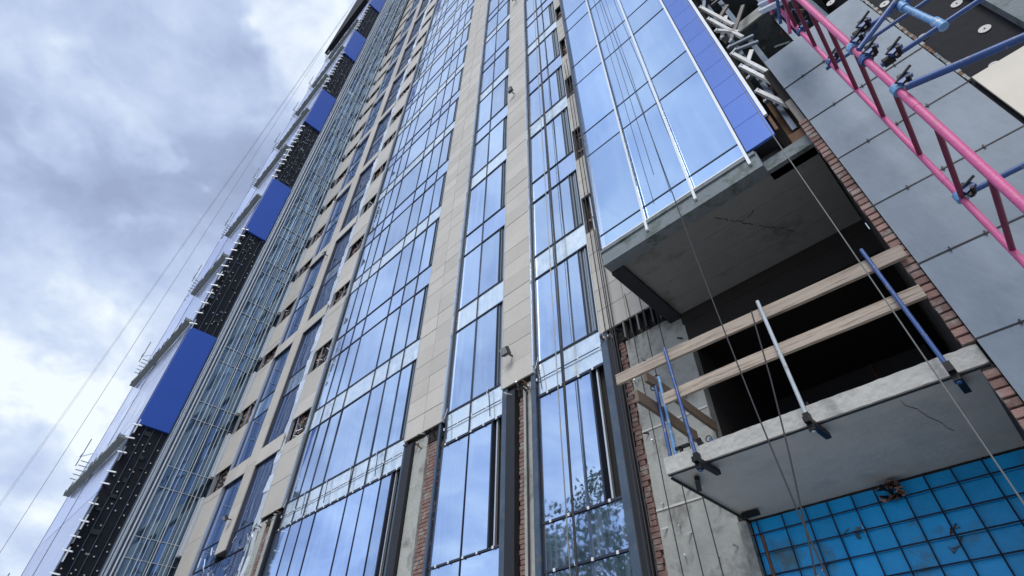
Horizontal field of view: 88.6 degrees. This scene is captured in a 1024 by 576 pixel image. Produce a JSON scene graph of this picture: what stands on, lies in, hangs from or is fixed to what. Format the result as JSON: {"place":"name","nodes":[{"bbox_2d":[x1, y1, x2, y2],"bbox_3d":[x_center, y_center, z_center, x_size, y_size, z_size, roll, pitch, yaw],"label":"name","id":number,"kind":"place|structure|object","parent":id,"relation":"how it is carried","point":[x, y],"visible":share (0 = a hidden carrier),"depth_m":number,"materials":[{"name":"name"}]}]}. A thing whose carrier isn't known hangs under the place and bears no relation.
{"place":"outdoors","nodes":[
{"label":"outdoors","id":0,"kind":"place"},
{"bbox_2d":[0,3,352,502],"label":"guy rope","id":1,"kind":"object","parent":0,"point":[168,266],"visible":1,"depth_m":65.19,"materials":[{"name":"fabric"}]},
{"bbox_2d":[0,0,869,575],"label":"sky","id":2,"kind":"structure","parent":0,"point":[122,122],"materials":[{"name":"white"}]},
{"bbox_3d":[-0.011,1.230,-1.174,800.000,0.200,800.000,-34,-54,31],"label":"ground","id":3,"kind":"structure","parent":0,"visible":0},
{"bbox_2d":[1,52,320,550],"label":"guy rope","id":4,"kind":"object","parent":3,"relation":"attached to","point":[142,330],"visible":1,"depth_m":37.01,"materials":[{"name":"fabric"}]},
{"bbox_2d":[8,0,1023,575],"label":"tower block","id":5,"kind":"structure","parent":3,"relation":"on","point":[396,414],"depth_m":9.99,"materials":[{"name":"blue glass"}]},
{"bbox_2d":[191,523,256,575],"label":"lower window","id":6,"kind":"structure","parent":5,"relation":"in","point":[229,566],"depth_m":16.53,"materials":[{"name":"glass"}]},
{"bbox_2d":[222,515,231,521],"bbox_3d":[-9.701,7.852,17.862,0.200,0.183,0.312,-34,-54,31],"label":"floodlight","id":7,"kind":"object","parent":5,"relation":"attached to","point":[225,518],"visible":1,"depth_m":17.78,"materials":[{"name":"grey metal"}]},
{"bbox_2d":[103,0,387,575],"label":"hoist cable","id":8,"kind":"object","parent":5,"relation":"hanging from","point":[220,339],"visible":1,"depth_m":24.27,"materials":[{"name":"metal"}]},
{"bbox_2d":[114,1,390,575],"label":"hoist cable","id":9,"kind":"object","parent":5,"relation":"hanging from","point":[229,336],"visible":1,"depth_m":24.53,"materials":[{"name":"metal"}]},
{"bbox_2d":[123,2,392,575],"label":"hoist cable","id":10,"kind":"object","parent":5,"relation":"hanging from","point":[235,336],"visible":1,"depth_m":24.71,"materials":[{"name":"metal"}]},
{"bbox_2d":[130,1,395,575],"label":"hoist cable","id":11,"kind":"object","parent":5,"relation":"hanging from","point":[240,336],"visible":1,"depth_m":25.12,"materials":[{"name":"metal"}]},
{"bbox_2d":[134,1,396,575],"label":"hoist cable","id":12,"kind":"object","parent":5,"relation":"hanging from","point":[242,339],"visible":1,"depth_m":24.98,"materials":[{"name":"metal"}]},
{"bbox_2d":[142,5,397,575],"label":"hoist cable","id":13,"kind":"object","parent":5,"relation":"hanging from","point":[247,340],"visible":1,"depth_m":25.04,"materials":[{"name":"metal"}]},
{"bbox_2d":[145,0,400,575],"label":"hoist cable","id":14,"kind":"object","parent":5,"relation":"hanging from","point":[250,338],"visible":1,"depth_m":25.43,"materials":[{"name":"metal"}]},
{"bbox_2d":[153,1,402,574],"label":"hoist cable","id":15,"kind":"object","parent":5,"relation":"hanging from","point":[257,335],"visible":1,"depth_m":25.75,"materials":[{"name":"metal"}]},
{"bbox_2d":[158,4,402,574],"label":"hoist cable","id":16,"kind":"object","parent":5,"relation":"hanging from","point":[261,333],"visible":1,"depth_m":25.77,"materials":[{"name":"metal"}]},
{"bbox_2d":[162,1,405,575],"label":"hoist cable","id":17,"kind":"object","parent":5,"relation":"hanging from","point":[262,338],"visible":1,"depth_m":25.88,"materials":[{"name":"metal"}]},
{"bbox_2d":[167,0,407,575],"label":"hoist cable","id":18,"kind":"object","parent":5,"relation":"hanging from","point":[266,338],"visible":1,"depth_m":25.90,"materials":[{"name":"metal"}]},
{"bbox_2d":[263,467,400,575],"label":"lower window","id":19,"kind":"structure","parent":5,"relation":"in","point":[350,536],"depth_m":12.50,"materials":[{"name":"blue glass"}]},
{"bbox_2d":[427,415,501,575],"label":"lower window","id":20,"kind":"structure","parent":5,"relation":"in","point":[480,516],"depth_m":9.80,"materials":[{"name":"blue glass"}]},
{"bbox_2d":[499,346,512,356],"bbox_3d":[-0.101,1.344,10.883,0.200,0.183,0.312,-34,-54,31],"label":"floodlight","id":21,"kind":"object","parent":5,"relation":"attached to","point":[505,351],"visible":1,"depth_m":10.81,"materials":[{"name":"grey metal"}]},
{"bbox_2d":[507,86,514,93],"bbox_3d":[-0.028,-7.120,18.960,0.200,0.183,0.312,-34,-54,31],"label":"floodlight","id":22,"kind":"object","parent":5,"relation":"attached to","point":[509,89],"visible":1,"depth_m":18.89,"materials":[{"name":"grey metal"}]},
{"bbox_2d":[533,0,570,575],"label":"hanging rope","id":23,"kind":"object","parent":5,"relation":"hanging from","point":[554,338],"visible":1,"depth_m":9.64,"materials":[{"name":"fabric"}]},
{"bbox_2d":[535,0,578,575],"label":"hanging rope","id":24,"kind":"object","parent":5,"relation":"hanging from","point":[571,486],"visible":1,"depth_m":9.62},
{"bbox_2d":[538,363,632,575],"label":"lower window","id":25,"kind":"structure","parent":5,"relation":"in","point":[601,532],"depth_m":8.17,"materials":[{"name":"blue glass"}]},
{"bbox_2d":[564,64,643,575],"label":"hanging rope","id":26,"kind":"object","parent":5,"relation":"hanging from","point":[609,357],"visible":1,"depth_m":8.52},
{"bbox_2d":[566,60,649,575],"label":"hanging rope","id":27,"kind":"object","parent":5,"relation":"hanging from","point":[613,354],"visible":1,"depth_m":8.40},
{"bbox_2d":[587,2,636,185],"bbox_3d":[1.989,-20.010,25.366,0.016,51.200,0.010,-34,-54,31],"label":"hanging rope","id":28,"kind":"object","parent":5,"relation":"hanging from","point":[614,101],"visible":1,"depth_m":9.44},
{"bbox_2d":[595,230,653,575],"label":"hanging rope","id":29,"kind":"object","parent":5,"relation":"hanging from","point":[627,419],"visible":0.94,"depth_m":7.62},
{"bbox_2d":[599,1,653,174],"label":"hanging rope","id":30,"kind":"object","parent":5,"relation":"hanging from","point":[628,94],"visible":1,"depth_m":9.13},
{"bbox_2d":[601,254,657,575],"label":"hanging rope","id":31,"kind":"object","parent":5,"relation":"hanging from","point":[632,431],"visible":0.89,"depth_m":7.54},
{"bbox_2d":[624,293,683,575],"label":"hanging rope","id":32,"kind":"object","parent":5,"relation":"hanging from","point":[657,449],"visible":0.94,"depth_m":7.16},
{"bbox_2d":[639,298,703,575],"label":"hanging rope","id":33,"kind":"object","parent":5,"relation":"hanging from","point":[681,485],"visible":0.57,"depth_m":6.56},
{"bbox_2d":[656,312,723,575],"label":"hanging rope","id":34,"kind":"object","parent":5,"relation":"hanging from","point":[702,497],"visible":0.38,"depth_m":6.34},
{"bbox_2d":[701,0,705,13],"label":"lattice strut","id":35,"kind":"object","parent":5,"relation":"attached to","point":[704,3],"visible":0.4,"depth_m":9.63,"materials":[{"name":"metal"}]},
{"bbox_2d":[601,0,827,575],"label":"hanging rope","id":36,"kind":"object","parent":5,"relation":"hanging from","point":[818,557],"visible":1,"depth_m":4.83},
{"bbox_2d":[698,5,734,26],"bbox_3d":[3.530,-4.717,9.078,0.335,1.106,0.083,-15,-46,16],"label":"lattice strut","id":37,"kind":"object","parent":5,"relation":"attached to","point":[717,16],"visible":1,"depth_m":9.04,"materials":[{"name":"metal"}]},
{"bbox_2d":[713,4,728,27],"bbox_3d":[3.630,-4.740,9.110,0.402,0.570,0.081,-20,-47,20],"label":"lattice strut","id":38,"kind":"object","parent":5,"relation":"attached to","point":[724,10],"visible":0.64,"depth_m":9.14,"materials":[{"name":"metal"}]},
{"bbox_2d":[720,15,727,40],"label":"lattice strut","id":39,"kind":"object","parent":5,"relation":"attached to","point":[722,37],"visible":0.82,"depth_m":8.66,"materials":[{"name":"metal"}]},
{"bbox_2d":[706,17,743,38],"bbox_3d":[3.526,-4.327,8.706,0.335,1.047,0.083,-15,-46,16],"label":"lattice strut","id":40,"kind":"object","parent":5,"relation":"attached to","point":[723,26],"visible":0.96,"depth_m":8.71,"materials":[{"name":"metal"}]},
{"bbox_2d":[714,28,738,33],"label":"lattice strut","id":41,"kind":"object","parent":40,"relation":"attached to","point":[717,30],"visible":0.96,"depth_m":8.62,"materials":[{"name":"metal"}]},
{"bbox_2d":[728,4,744,43],"bbox_3d":[3.708,-4.368,8.646,0.517,0.971,0.079,-23,-48,23],"label":"lattice strut","id":42,"kind":"object","parent":5,"relation":"attached to","point":[736,24],"visible":1,"depth_m":8.63,"materials":[{"name":"metal"}]},
{"bbox_2d":[727,34,753,49],"bbox_3d":[3.618,-3.907,8.317,0.418,0.103,0.080,-21,-48,21],"label":"lattice strut","id":43,"kind":"object","parent":5,"relation":"attached to","point":[739,42],"visible":1,"depth_m":8.30,"materials":[{"name":"metal"}]},
{"bbox_2d":[733,40,758,52],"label":"lattice strut","id":44,"kind":"object","parent":5,"relation":"attached to","point":[745,46],"visible":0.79,"depth_m":8.14,"materials":[{"name":"metal"}]},
{"bbox_2d":[742,49,753,74],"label":"lattice strut","id":45,"kind":"object","parent":5,"relation":"attached to","point":[750,54],"visible":0.64,"depth_m":7.98,"materials":[{"name":"metal"}]},
{"bbox_2d":[730,50,767,72],"bbox_3d":[3.518,-3.337,7.761,0.334,0.897,0.083,-15,-46,16],"label":"lattice strut","id":46,"kind":"object","parent":5,"relation":"attached to","point":[756,66],"visible":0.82,"depth_m":7.76,"materials":[{"name":"metal"}]},
{"bbox_2d":[738,63,770,84],"bbox_3d":[3.515,-3.028,7.466,0.334,0.850,0.083,-16,-46,16],"label":"lattice strut","id":47,"kind":"object","parent":5,"relation":"attached to","point":[754,73],"visible":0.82,"depth_m":7.54,"materials":[{"name":"metal"}]},
{"bbox_2d":[746,72,763,80],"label":"lattice strut","id":48,"kind":"object","parent":5,"relation":"attached to","point":[749,77],"visible":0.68,"depth_m":7.61,"materials":[{"name":"metal"}]},
{"bbox_2d":[754,88,787,107],"bbox_3d":[3.517,-2.487,6.942,0.359,0.794,0.082,-17,-46,18],"label":"lattice strut","id":49,"kind":"object","parent":5,"relation":"attached to","point":[768,96],"visible":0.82,"depth_m":7.03,"materials":[{"name":"metal"}]},
{"bbox_2d":[763,96,779,103],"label":"lattice strut","id":50,"kind":"object","parent":5,"relation":"attached to","point":[766,101],"visible":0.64,"depth_m":7.11,"materials":[{"name":"metal"}]},
{"bbox_2d":[751,311,816,575],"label":"hanging rope","id":51,"kind":"object","parent":5,"relation":"hanging from","point":[812,560],"visible":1,"depth_m":4.07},
{"bbox_2d":[615,245,971,475],"bbox_3d":[2.922,1.209,5.433,3.066,1.531,1.946,-34,-54,31],"label":"guard rail","id":52,"kind":"object","parent":5,"relation":"attached to","point":[903,300],"visible":0.89,"depth_m":5.04,"materials":[{"name":"brown wood"}]},
{"bbox_2d":[685,0,1023,504],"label":"hanging rope","id":53,"kind":"object","parent":5,"relation":"hanging from","point":[1003,473],"visible":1,"depth_m":4.04,"materials":[{"name":"fabric"}]},
{"bbox_2d":[875,479,906,502],"bbox_3d":[3.763,2.016,5.207,0.255,0.188,0.133,-34,-54,31],"label":"debris clump","id":54,"kind":"object","parent":5,"relation":"on","point":[893,484],"visible":1,"depth_m":5.19,"materials":[{"name":"black metal"}]},
{"bbox_2d":[761,535,775,575],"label":"rusty pipe","id":55,"kind":"object","parent":3,"relation":"on","point":[768,556],"visible":1,"depth_m":5.69,"materials":[{"name":"metal"}]},
{"bbox_2d":[737,449,1023,575],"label":"boarded wall","id":56,"kind":"structure","parent":3,"relation":"on","point":[1006,538],"depth_m":5.03,"materials":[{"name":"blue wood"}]},
{"bbox_2d":[752,459,1023,575],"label":"bar grid","id":57,"kind":"object","parent":56,"relation":"attached to","point":[927,540],"visible":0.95,"depth_m":4.97,"materials":[{"name":"metal"}]},
{"bbox_2d":[773,0,1023,267],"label":"scaffold ladder","id":58,"kind":"object","parent":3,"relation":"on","point":[997,182],"visible":0.91,"depth_m":3.89,"materials":[{"name":"pink metal"}]},
{"bbox_2d":[758,0,808,35],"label":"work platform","id":59,"kind":"structure","parent":58,"relation":"attached to","point":[768,5],"depth_m":6.41,"materials":[{"name":"metal"}]},
{"bbox_2d":[856,0,898,66],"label":"scaffold tube","id":60,"kind":"object","parent":58,"relation":"attached to","point":[871,51],"visible":0.94,"depth_m":4.13,"materials":[{"name":"blue paint"}]},
{"bbox_2d":[825,0,930,69],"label":"scaffold tube","id":61,"kind":"object","parent":58,"relation":"attached to","point":[877,34],"visible":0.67,"depth_m":5.29,"materials":[{"name":"blue paint"}]},
{"bbox_2d":[846,0,912,54],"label":"scaffold tube","id":62,"kind":"object","parent":58,"relation":"attached to","point":[863,26],"visible":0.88,"depth_m":4.23,"materials":[{"name":"blue paint"}]},
{"bbox_2d":[880,0,983,67],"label":"scaffold tube","id":63,"kind":"object","parent":58,"relation":"attached to","point":[895,49],"visible":1,"depth_m":3.84,"materials":[{"name":"blue paint"}]},
{"bbox_2d":[896,0,948,31],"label":"spacer tube","id":64,"kind":"object","parent":63,"relation":"on","point":[941,24],"visible":0.98,"depth_m":3.90,"materials":[{"name":"blue paint"}]},
{"bbox_2d":[889,32,1023,96],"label":"scaffold tube","id":65,"kind":"object","parent":58,"relation":"attached to","point":[904,80],"visible":0.94,"depth_m":3.49,"materials":[{"name":"blue paint"}]},
{"bbox_2d":[952,162,1023,203],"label":"scaffold tube","id":66,"kind":"object","parent":58,"relation":"attached to","point":[970,189],"visible":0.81,"depth_m":3.82,"materials":[{"name":"blue paint"}]}
]}

